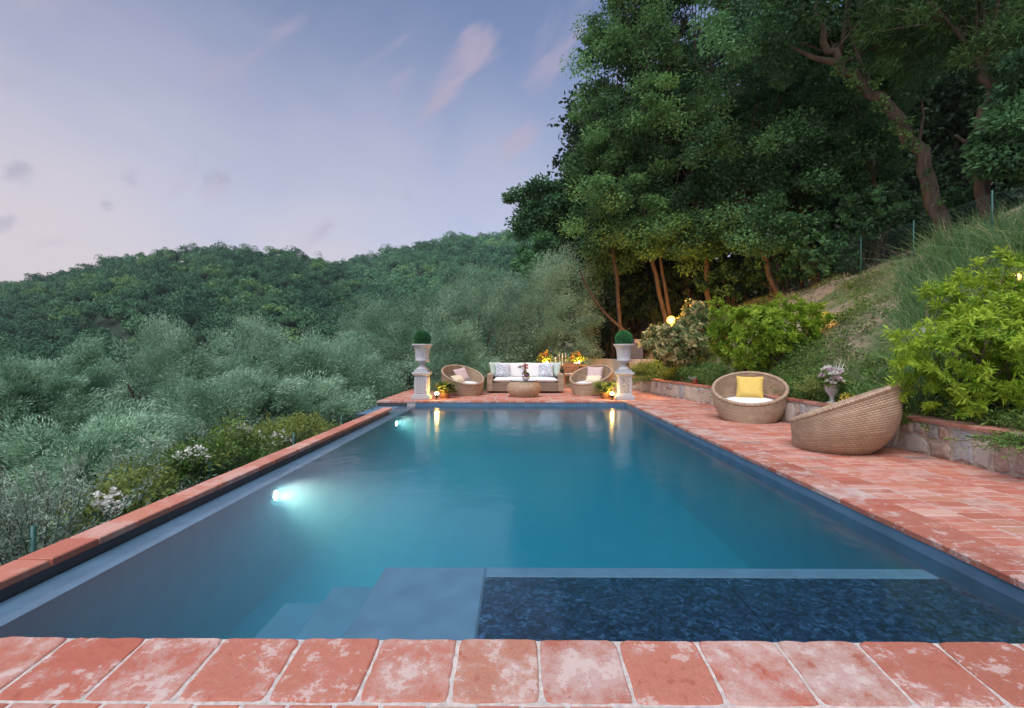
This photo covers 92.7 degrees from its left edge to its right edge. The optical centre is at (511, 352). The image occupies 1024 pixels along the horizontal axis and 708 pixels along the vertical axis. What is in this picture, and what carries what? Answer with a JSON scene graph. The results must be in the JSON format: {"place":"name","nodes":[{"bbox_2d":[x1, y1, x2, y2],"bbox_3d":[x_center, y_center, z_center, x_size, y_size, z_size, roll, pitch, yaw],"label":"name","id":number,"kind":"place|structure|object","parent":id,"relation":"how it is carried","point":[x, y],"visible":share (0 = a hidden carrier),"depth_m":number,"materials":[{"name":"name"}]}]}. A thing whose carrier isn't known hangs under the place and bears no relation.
{"place":"outdoors","nodes":[
{"label":"outdoors","id":0,"kind":"place"},
{"bbox_2d":[7,265,345,485],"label":"hill","id":1,"kind":"structure","parent":0,"point":[113,325],"depth_m":144.67,"materials":[{"name":"green plant"}]},
{"bbox_2d":[0,240,411,403],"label":"wood","id":2,"kind":"object","parent":1,"relation":"on","point":[142,283],"visible":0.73,"depth_m":168.74,"materials":[{"name":"green plant"}]},
{"bbox_2d":[361,241,570,358],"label":"hill","id":3,"kind":"structure","parent":0,"point":[420,272],"depth_m":254.83,"materials":[{"name":"green plant"}]},
{"bbox_2d":[323,230,584,340],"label":"wood","id":4,"kind":"object","parent":3,"relation":"on","point":[425,257],"visible":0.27,"depth_m":282.43,"materials":[{"name":"green plant"}]},
{"bbox_2d":[0,0,999,282],"label":"sky","id":5,"kind":"structure","parent":0,"point":[338,129],"materials":[{"name":"blue"}]},
{"bbox_2d":[0,387,1023,707],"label":"brick terrace","id":6,"kind":"structure","parent":0,"point":[968,513],"depth_m":1.93,"materials":[{"name":"ceramic"}]},
{"bbox_2d":[411,371,432,399],"bbox_3d":[-2.325,0.850,12.643,0.470,0.700,0.470,0,0,0],"label":"stone pedestal","id":7,"kind":"object","parent":6,"relation":"on","point":[421,385],"visible":1,"depth_m":12.46,"materials":[{"name":"white stone"}]},
{"bbox_2d":[412,344,432,371],"bbox_3d":[-2.325,0.142,12.643,0.530,0.714,0.530,0,0,1],"label":"planter urn","id":8,"kind":"object","parent":7,"relation":"on","point":[422,351],"visible":1,"depth_m":12.49,"materials":[{"name":"white stone"}]},
{"bbox_2d":[413,330,430,343],"bbox_3d":[-2.322,-0.353,12.646,0.479,0.480,0.478,0,0,1],"label":"topiary ball","id":9,"kind":"object","parent":8,"relation":"in","point":[422,337],"visible":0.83,"depth_m":12.50,"materials":[{"name":"green plant"}]},
{"bbox_2d":[433,380,457,397],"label":"potted plant","id":10,"kind":"object","parent":6,"relation":"on","point":[446,389],"visible":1,"depth_m":12.77,"materials":[{"name":"green plant"}]},
{"bbox_2d":[441,365,483,395],"bbox_3d":[-1.393,0.777,13.843,1.252,0.847,1.153,0,0,-37],"label":"wicker chair","id":11,"kind":"object","parent":6,"relation":"on","point":[472,386],"visible":0.86,"depth_m":13.62,"materials":[{"name":"wicker"}]},
{"bbox_2d":[0,403,1023,643],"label":"swimming pool","id":12,"kind":"structure","parent":6,"relation":"in","point":[535,524],"depth_m":4.49,"materials":[{"name":"blue liquid"}]},
{"bbox_2d":[507,379,540,397],"bbox_3d":[0.322,0.978,13.297,0.930,0.445,0.930,0,0,1],"label":"coffee table","id":13,"kind":"object","parent":6,"relation":"on","point":[522,388],"visible":0.98,"depth_m":12.94,"materials":[{"name":"wicker"}]},
{"bbox_2d":[487,362,563,391],"bbox_3d":[0.398,0.735,14.807,2.260,0.850,0.920,0,0,1],"label":"wicker sofa","id":14,"kind":"object","parent":6,"relation":"on","point":[546,383],"visible":0.62,"depth_m":14.39,"materials":[{"name":"fabric"}]},
{"bbox_2d":[495,363,509,376],"bbox_3d":[-0.283,0.536,14.793,0.494,0.441,0.245,0,0,-14],"label":"throw pillow","id":15,"kind":"object","parent":14,"relation":"on","point":[503,370],"visible":1,"depth_m":14.73,"materials":[{"name":"white fabric"}]},
{"bbox_2d":[538,363,552,376],"bbox_3d":[1.022,0.536,14.778,0.494,0.441,0.244,0,0,18],"label":"throw pillow","id":16,"kind":"object","parent":14,"relation":"on","point":[545,370],"visible":0.98,"depth_m":14.71,"materials":[{"name":"white fabric"}]},
{"bbox_2d":[564,363,577,388],"bbox_3d":[1.965,0.770,16.422,0.466,0.860,0.460,0,0,1],"label":"wooden chair","id":17,"kind":"object","parent":6,"relation":"on","point":[569,370],"visible":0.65,"depth_m":16.20,"materials":[{"name":"brown wood"}]},
{"bbox_2d":[561,365,587,367],"bbox_3d":[1.552,0.817,17.186,2.100,0.766,0.800,0,0,1],"label":"dining table","id":18,"kind":"object","parent":6,"relation":"on","point":[582,366],"visible":0.25,"depth_m":16.78,"materials":[{"name":"brown wood"}]},
{"bbox_2d":[535,349,554,362],"bbox_3d":[1.166,0.162,17.060,0.781,0.542,0.530,0,0,1],"label":"flower arrangement","id":19,"kind":"object","parent":18,"relation":"on","point":[544,358],"visible":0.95,"depth_m":17.04,"materials":[{"name":"yellow plant"}]},
{"bbox_2d":[564,351,587,364],"bbox_3d":[2.236,0.186,17.092,0.836,0.494,0.615,0,0,1],"label":"flower arrangement","id":20,"kind":"object","parent":18,"relation":"on","point":[577,357],"visible":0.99,"depth_m":16.98,"materials":[{"name":"yellow plant"}]},
{"bbox_2d":[569,364,612,395],"bbox_3d":[2.249,0.777,13.908,1.252,0.847,1.153,0,0,39],"label":"wicker chair","id":21,"kind":"object","parent":6,"relation":"on","point":[579,386],"visible":0.81,"depth_m":13.74,"materials":[{"name":"wicker"}]},
{"bbox_2d":[587,367,602,379],"bbox_3d":[2.393,0.610,14.131,0.460,0.381,0.249,0,0,21],"label":"throw pillow","id":22,"kind":"object","parent":21,"relation":"on","point":[595,371],"visible":0.75,"depth_m":14.08,"materials":[{"name":"pink fabric"}]},
{"bbox_2d":[591,381,616,398],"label":"potted plant","id":23,"kind":"object","parent":6,"relation":"on","point":[604,389],"visible":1,"depth_m":12.67,"materials":[{"name":"green plant"}]},
{"bbox_2d":[613,371,634,399],"bbox_3d":[2.884,0.850,12.593,0.470,0.700,0.470,0,0,2],"label":"stone pedestal","id":24,"kind":"object","parent":6,"relation":"on","point":[624,385],"visible":0.98,"depth_m":12.42,"materials":[{"name":"white stone"}]},
{"bbox_2d":[613,344,633,371],"bbox_3d":[2.884,0.142,12.593,0.530,0.714,0.530,0,0,1],"label":"planter urn","id":25,"kind":"object","parent":24,"relation":"on","point":[623,351],"visible":1,"depth_m":12.45,"materials":[{"name":"white stone"}]},
{"bbox_2d":[615,330,632,343],"bbox_3d":[2.882,-0.349,12.596,0.475,0.471,0.474,0,0,1],"label":"topiary ball","id":26,"kind":"object","parent":25,"relation":"in","point":[623,336],"visible":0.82,"depth_m":12.45,"materials":[{"name":"green plant"}]},
{"bbox_2d":[711,371,789,423],"bbox_3d":[4.241,0.777,8.729,1.252,0.847,1.153,0,0,28],"label":"wicker chair","id":27,"kind":"object","parent":6,"relation":"on","point":[729,405],"visible":0.92,"depth_m":8.54,"materials":[{"name":"wicker"}]},
{"bbox_2d":[736,376,763,397],"bbox_3d":[4.363,0.636,8.962,0.460,0.388,0.273,0,0,28],"label":"throw pillow","id":28,"kind":"object","parent":27,"relation":"on","point":[750,387],"visible":1,"depth_m":8.89,"materials":[{"name":"yellow fabric"}]},
{"bbox_2d":[632,375,1023,477],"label":"stone retaining wall","id":29,"kind":"structure","parent":6,"relation":"on","point":[914,436],"depth_m":5.62,"materials":[{"name":"stone"}]},
{"bbox_2d":[613,374,658,385],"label":"trailing plant","id":30,"kind":"object","parent":29,"relation":"on","point":[641,378],"visible":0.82,"depth_m":14.41,"materials":[{"name":"green plant"}]},
{"bbox_2d":[823,384,839,403],"bbox_3d":[4.884,0.627,7.453,0.240,0.305,0.240,0,0,1],"label":"flower urn","id":31,"kind":"object","parent":29,"relation":"on","point":[831,392],"visible":0.71,"depth_m":7.40,"materials":[{"name":"white stone"}]},
{"bbox_2d":[813,358,855,388],"bbox_3d":[4.886,0.331,7.450,0.534,0.560,0.548,0,0,1],"label":"bouquet","id":32,"kind":"object","parent":31,"relation":"in","point":[835,376],"visible":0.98,"depth_m":7.33,"materials":[{"name":"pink plant"}]},
{"bbox_2d":[899,410,936,434],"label":"trailing plant","id":33,"kind":"object","parent":29,"relation":"on","point":[904,420],"visible":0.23,"depth_m":5.91,"materials":[{"name":"green plant"}]},
{"bbox_2d":[942,428,1023,461],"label":"trailing plant","id":34,"kind":"object","parent":29,"relation":"on","point":[1011,440],"visible":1,"depth_m":4.57,"materials":[{"name":"green plant"}]},
{"bbox_2d":[789,383,902,454],"bbox_3d":[4.097,0.777,6.045,1.153,0.847,1.252,0,0,42],"label":"wicker chair","id":35,"kind":"object","parent":6,"relation":"on","point":[867,423],"visible":0.98,"depth_m":5.57,"materials":[{"name":"wicker"}]},
{"bbox_2d":[485,182,1023,431],"bbox_3d":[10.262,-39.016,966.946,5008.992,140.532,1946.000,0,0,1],"label":"ground","id":36,"kind":"structure","parent":0,"point":[832,306],"depth_m":10.84,"materials":[{"name":"green plant"}]},
{"bbox_2d":[0,359,61,525],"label":"olive tree","id":37,"kind":"object","parent":36,"relation":"on","point":[22,397],"visible":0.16,"depth_m":9.71,"materials":[{"name":"green plant"}]},
{"bbox_2d":[0,333,161,491],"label":"olive tree","id":38,"kind":"object","parent":36,"relation":"on","point":[89,397],"visible":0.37,"depth_m":10.14,"materials":[{"name":"green plant"}]},
{"bbox_2d":[0,396,175,529],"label":"olive tree","id":39,"kind":"object","parent":36,"relation":"on","point":[102,431],"visible":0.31,"depth_m":8.21,"materials":[{"name":"green plant"}]},
{"bbox_2d":[0,462,182,565],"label":"silvery shrub","id":40,"kind":"object","parent":36,"relation":"on","point":[59,531],"visible":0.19,"depth_m":3.87,"materials":[{"name":"green plant"}]},
{"bbox_2d":[0,472,186,564],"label":"silvery shrub","id":41,"kind":"object","parent":36,"relation":"on","point":[16,525],"visible":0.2,"depth_m":3.93,"materials":[{"name":"green plant"}]},
{"bbox_2d":[0,443,216,562],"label":"silvery shrub","id":42,"kind":"object","parent":36,"relation":"on","point":[13,493],"visible":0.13,"depth_m":4.47,"materials":[{"name":"green plant"}]},
{"bbox_2d":[41,460,180,540],"bbox_3d":[-3.647,1.530,4.588,0.993,0.994,1.140,0,0,1],"label":"flowering bush","id":43,"kind":"object","parent":36,"relation":"on","point":[106,497],"visible":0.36,"depth_m":4.53,"materials":[{"name":"green plant"}]},
{"bbox_2d":[54,309,281,448],"bbox_3d":[-8.803,1.809,12.743,4.366,5.905,4.219,0,0,1],"label":"olive tree","id":44,"kind":"object","parent":36,"relation":"on","point":[147,369],"visible":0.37,"depth_m":12.14,"materials":[{"name":"green plant"}]},
{"bbox_2d":[115,434,240,495],"bbox_3d":[-3.632,1.487,5.396,1.101,1.113,1.256,0,0,1],"label":"flowering bush","id":45,"kind":"object","parent":36,"relation":"on","point":[188,459],"visible":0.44,"depth_m":5.23,"materials":[{"name":"green plant"}]},
{"bbox_2d":[69,418,291,481],"bbox_3d":[-4.212,1.438,6.487,1.988,1.234,2.405,0,0,20],"label":"silvery shrub","id":46,"kind":"object","parent":36,"relation":"on","point":[160,446],"visible":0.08,"depth_m":6.13,"materials":[{"name":"green plant"}]},
{"bbox_2d":[0,404,380,565],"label":"wire fence","id":47,"kind":"object","parent":36,"relation":"on","point":[32,540],"visible":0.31,"depth_m":4.12,"materials":[{"name":"grey metal"}]},
{"bbox_2d":[142,365,311,455],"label":"olive tree","id":48,"kind":"object","parent":36,"relation":"on","point":[238,390],"visible":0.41,"depth_m":10.09,"materials":[{"name":"green plant"}]},
{"bbox_2d":[183,412,283,474],"bbox_3d":[-3.630,1.395,6.422,1.298,1.250,1.452,0,0,-26],"label":"flowering bush","id":49,"kind":"object","parent":36,"relation":"on","point":[222,441],"visible":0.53,"depth_m":6.24,"materials":[{"name":"green plant"}]},
{"bbox_2d":[190,302,351,424],"bbox_3d":[-6.900,1.284,14.551,4.725,5.463,4.354,0,0,1],"label":"olive tree","id":50,"kind":"object","parent":36,"relation":"on","point":[269,345],"visible":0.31,"depth_m":14.20,"materials":[{"name":"green plant"}]},
{"bbox_2d":[242,410,340,453],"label":"flowering bush","id":51,"kind":"object","parent":36,"relation":"on","point":[281,428],"visible":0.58,"depth_m":7.89,"materials":[{"name":"green plant"}]},
{"bbox_2d":[257,367,376,441],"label":"olive tree","id":52,"kind":"object","parent":36,"relation":"on","point":[328,407],"visible":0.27,"depth_m":11.61,"materials":[{"name":"green plant"}]},
{"bbox_2d":[271,325,409,409],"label":"olive tree","id":53,"kind":"object","parent":36,"relation":"on","point":[333,356],"visible":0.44,"depth_m":15.19,"materials":[{"name":"green plant"}]},
{"bbox_2d":[314,291,415,401],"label":"olive tree","id":54,"kind":"object","parent":36,"relation":"on","point":[366,325],"visible":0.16,"depth_m":17.87,"materials":[{"name":"green plant"}]},
{"bbox_2d":[359,284,494,394],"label":"olive tree","id":55,"kind":"object","parent":36,"relation":"on","point":[398,329],"visible":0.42,"depth_m":16.41,"materials":[{"name":"green plant"}]},
{"bbox_2d":[401,305,502,390],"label":"olive tree","id":56,"kind":"object","parent":36,"relation":"on","point":[471,359],"visible":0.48,"depth_m":15.40,"materials":[{"name":"green plant"}]},
{"bbox_2d":[428,258,565,386],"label":"olive tree","id":57,"kind":"object","parent":36,"relation":"on","point":[479,295],"visible":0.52,"depth_m":17.35,"materials":[{"name":"green plant"}]},
{"bbox_2d":[470,308,573,362],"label":"olive tree","id":58,"kind":"object","parent":36,"relation":"on","point":[485,339],"visible":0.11,"depth_m":19.22,"materials":[{"name":"green plant"}]},
{"bbox_2d":[488,240,611,376],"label":"olive tree","id":59,"kind":"object","parent":36,"relation":"on","point":[546,283],"visible":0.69,"depth_m":18.16,"materials":[{"name":"green plant"}]},
{"bbox_2d":[501,172,615,351],"bbox_3d":[2.127,-3.951,22.415,5.408,8.258,4.406,0,0,1],"label":"broadleaf tree","id":60,"kind":"object","parent":36,"relation":"on","point":[538,220],"visible":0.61,"depth_m":21.94,"materials":[{"name":"green plant"}]},
{"bbox_2d":[528,154,628,346],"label":"tree","id":61,"kind":"object","parent":36,"relation":"on","point":[555,159],"visible":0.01,"depth_m":30.48,"materials":[{"name":"green plant"}]},
{"bbox_2d":[574,315,617,355],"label":"undergrowth bush","id":62,"kind":"object","parent":36,"relation":"on","point":[604,346],"visible":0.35,"depth_m":19.53,"materials":[{"name":"green plant"}]},
{"bbox_2d":[524,65,683,358],"bbox_3d":[4.380,-5.624,23.242,8.219,14.313,7.279,0,0,1],"label":"tree","id":63,"kind":"object","parent":36,"relation":"on","point":[567,125],"visible":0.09,"depth_m":21.80,"materials":[{"name":"green plant"}]},
{"bbox_2d":[559,84,648,358],"bbox_3d":[3.658,-4.944,19.631,3.718,10.795,3.762,0,0,1],"label":"slender tree","id":64,"kind":"object","parent":36,"relation":"on","point":[576,131],"visible":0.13,"depth_m":19.34,"materials":[{"name":"green plant"}]},
{"bbox_2d":[553,359,656,372],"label":"curved garden wall","id":65,"kind":"structure","parent":36,"relation":"on","point":[614,364],"depth_m":18.66,"materials":[{"name":"stone"}]},
{"bbox_2d":[580,277,647,358],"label":"undergrowth bush","id":66,"kind":"object","parent":36,"relation":"on","point":[610,289],"visible":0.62,"depth_m":19.03,"materials":[{"name":"green plant"}]},
{"bbox_2d":[558,0,694,366],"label":"broadleaf tree","id":67,"kind":"object","parent":36,"relation":"on","point":[614,142],"visible":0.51,"depth_m":17.79,"materials":[{"name":"green plant"}]},
{"bbox_2d":[631,339,642,358],"bbox_3d":[4.647,-0.120,18.955,0.720,0.780,0.602,0,0,1],"label":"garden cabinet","id":68,"kind":"object","parent":36,"relation":"on","point":[636,352],"visible":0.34,"depth_m":18.65,"materials":[{"name":"brown plastic"}]},
{"bbox_2d":[602,265,675,355],"bbox_3d":[5.188,-1.619,20.089,2.942,3.874,2.953,0,0,14],"label":"undergrowth bush","id":69,"kind":"object","parent":36,"relation":"on","point":[634,279],"visible":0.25,"depth_m":19.53,"materials":[{"name":"green plant"}]},
{"bbox_2d":[547,45,743,338],"bbox_3d":[6.167,-7.115,23.513,7.638,14.168,7.055,0,0,-19],"label":"tree","id":70,"kind":"object","parent":36,"relation":"on","point":[563,152],"visible":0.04,"depth_m":22.52,"materials":[{"name":"green plant"}]},
{"bbox_2d":[630,361,662,374],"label":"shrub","id":71,"kind":"object","parent":36,"relation":"on","point":[640,370],"visible":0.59,"depth_m":15.42,"materials":[{"name":"green plant"}]},
{"bbox_2d":[619,107,680,350],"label":"slender tree","id":72,"kind":"object","parent":36,"relation":"on","point":[644,265],"visible":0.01,"depth_m":20.89,"materials":[{"name":"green plant"}]},
{"bbox_2d":[555,0,757,323],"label":"broadleaf tree","id":73,"kind":"object","parent":36,"relation":"on","point":[651,228],"visible":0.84,"depth_m":15.86,"materials":[{"name":"green plant"}]},
{"bbox_2d":[633,293,682,330],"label":"undergrowth bush","id":74,"kind":"object","parent":36,"relation":"on","point":[653,314],"visible":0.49,"depth_m":18.23,"materials":[{"name":"green plant"}]},
{"bbox_2d":[637,298,725,368],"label":"variegated bush","id":75,"kind":"object","parent":36,"relation":"on","point":[680,341],"visible":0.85,"depth_m":13.04,"materials":[{"name":"green plant"}]},
{"bbox_2d":[643,93,731,307],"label":"slender tree","id":76,"kind":"object","parent":36,"relation":"on","point":[681,178],"visible":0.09,"depth_m":18.66,"materials":[{"name":"green plant"}]},
{"bbox_2d":[653,256,726,325],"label":"undergrowth bush","id":77,"kind":"object","parent":36,"relation":"on","point":[697,295],"visible":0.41,"depth_m":18.61,"materials":[{"name":"green plant"}]},
{"bbox_2d":[635,0,801,305],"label":"tree","id":78,"kind":"object","parent":36,"relation":"on","point":[749,293],"visible":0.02,"depth_m":22.02,"materials":[{"name":"green plant"}]},
{"bbox_2d":[692,255,768,311],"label":"undergrowth bush","id":79,"kind":"object","parent":36,"relation":"on","point":[725,270],"visible":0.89,"depth_m":16.82,"materials":[{"name":"green plant"}]},
{"bbox_2d":[708,96,784,302],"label":"slender tree","id":80,"kind":"object","parent":36,"relation":"on","point":[747,291],"visible":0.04,"depth_m":18.05,"materials":[{"name":"green plant"}]},
{"bbox_2d":[631,0,862,306],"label":"broadleaf tree","id":81,"kind":"object","parent":36,"relation":"on","point":[781,172],"visible":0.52,"depth_m":15.30,"materials":[{"name":"green plant"}]},
{"bbox_2d":[704,291,835,371],"bbox_3d":[5.473,-0.370,10.418,2.792,2.013,1.716,0,0,-22],"label":"bright green bush","id":82,"kind":"object","parent":36,"relation":"on","point":[767,343],"visible":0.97,"depth_m":10.13,"materials":[{"name":"green plant"}]},
{"bbox_2d":[733,236,811,296],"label":"undergrowth bush","id":83,"kind":"object","parent":36,"relation":"on","point":[781,275],"visible":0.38,"depth_m":15.88,"materials":[{"name":"green plant"}]},
{"bbox_2d":[693,46,885,297],"bbox_3d":[8.332,-5.705,15.303,5.548,8.322,4.256,0,0,-29],"label":"broadleaf tree","id":84,"kind":"object","parent":36,"relation":"on","point":[820,96],"visible":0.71,"depth_m":14.31,"materials":[{"name":"green plant"}]},
{"bbox_2d":[764,83,852,288],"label":"slender tree","id":85,"kind":"object","parent":36,"relation":"on","point":[797,207],"visible":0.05,"depth_m":16.80,"materials":[{"name":"green plant"}]},
{"bbox_2d":[708,1,913,296],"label":"tree","id":86,"kind":"object","parent":36,"relation":"on","point":[835,226],"visible":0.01,"depth_m":21.67,"materials":[{"name":"green plant"}]},
{"bbox_2d":[778,223,864,285],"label":"undergrowth bush","id":87,"kind":"object","parent":36,"relation":"on","point":[815,250],"visible":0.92,"depth_m":13.80,"materials":[{"name":"green plant"}]},
{"bbox_2d":[791,373,859,397],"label":"herb plant","id":88,"kind":"object","parent":36,"relation":"on","point":[815,388],"visible":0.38,"depth_m":7.94,"materials":[{"name":"green plant"}]},
{"bbox_2d":[629,290,1023,431],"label":"ground cover","id":89,"kind":"object","parent":36,"relation":"on","point":[706,376],"visible":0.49,"depth_m":9.07,"materials":[{"name":"green plant"}]},
{"bbox_2d":[749,0,933,284],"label":"tree","id":90,"kind":"object","parent":36,"relation":"on","point":[919,199],"visible":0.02,"depth_m":21.03,"materials":[{"name":"green plant"}]},
{"bbox_2d":[686,0,999,243],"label":"broadleaf tree","id":91,"kind":"object","parent":36,"relation":"on","point":[826,48],"visible":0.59,"depth_m":12.20,"materials":[{"name":"green plant"}]},
{"bbox_2d":[830,49,946,214],"bbox_3d":[9.260,-5.325,11.972,2.737,3.898,0.805,0,0,1],"label":"ivy","id":92,"kind":"object","parent":91,"relation":"attached to","point":[904,146],"visible":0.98,"depth_m":11.94,"materials":[{"name":"green plant"}]},
{"bbox_2d":[698,238,1023,386],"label":"bank plants","id":93,"kind":"object","parent":36,"relation":"on","point":[860,327],"visible":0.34,"depth_m":9.75,"materials":[{"name":"green plant"}]},
{"bbox_2d":[779,41,951,263],"bbox_3d":[11.128,-6.418,15.698,6.412,8.000,3.470,0,0,-36],"label":"broadleaf tree","id":94,"kind":"object","parent":36,"relation":"on","point":[875,149],"visible":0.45,"depth_m":14.33,"materials":[{"name":"green plant"}]},
{"bbox_2d":[725,188,1023,307],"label":"wire fence","id":95,"kind":"object","parent":36,"relation":"on","point":[913,233],"visible":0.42,"depth_m":11.20,"materials":[{"name":"grey metal"}]},
{"bbox_2d":[832,180,920,269],"bbox_3d":[9.999,-3.527,13.455,1.750,2.498,2.014,0,0,-39],"label":"undergrowth bush","id":96,"kind":"object","parent":36,"relation":"on","point":[874,222],"visible":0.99,"depth_m":13.29,"materials":[{"name":"green plant"}]},
{"bbox_2d":[798,1,999,260],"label":"tree","id":97,"kind":"object","parent":36,"relation":"on","point":[909,177],"visible":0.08,"depth_m":21.53,"materials":[{"name":"green plant"}]},
{"bbox_2d":[832,199,1023,415],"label":"tall grass","id":98,"kind":"structure","parent":36,"relation":"on","point":[946,254],"depth_m":8.63,"materials":[{"name":"green plant"}]},
{"bbox_2d":[835,0,1023,225],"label":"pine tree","id":99,"kind":"object","parent":36,"relation":"on","point":[947,19],"visible":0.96,"depth_m":11.03,"materials":[{"name":"green plant"}]},
{"bbox_2d":[881,245,1023,421],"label":"bright green bush","id":100,"kind":"object","parent":36,"relation":"on","point":[965,323],"visible":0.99,"depth_m":5.36,"materials":[{"name":"green plant"}]},
{"bbox_2d":[894,5,1023,211],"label":"tree","id":101,"kind":"object","parent":36,"relation":"on","point":[961,117],"visible":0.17,"depth_m":22.12,"materials":[{"name":"green plant"}]},
{"bbox_2d":[926,180,1000,232],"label":"undergrowth bush","id":102,"kind":"object","parent":36,"relation":"on","point":[956,197],"visible":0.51,"depth_m":12.03,"materials":[{"name":"green plant"}]},
{"bbox_2d":[932,8,1012,201],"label":"tree","id":103,"kind":"object","parent":36,"relation":"on","point":[954,123],"visible":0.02,"depth_m":23.63,"materials":[{"name":"green plant"}]},
{"bbox_2d":[959,45,1023,188],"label":"young tree","id":104,"kind":"object","parent":36,"relation":"on","point":[994,151],"visible":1,"depth_m":9.87,"materials":[{"name":"green plant"}]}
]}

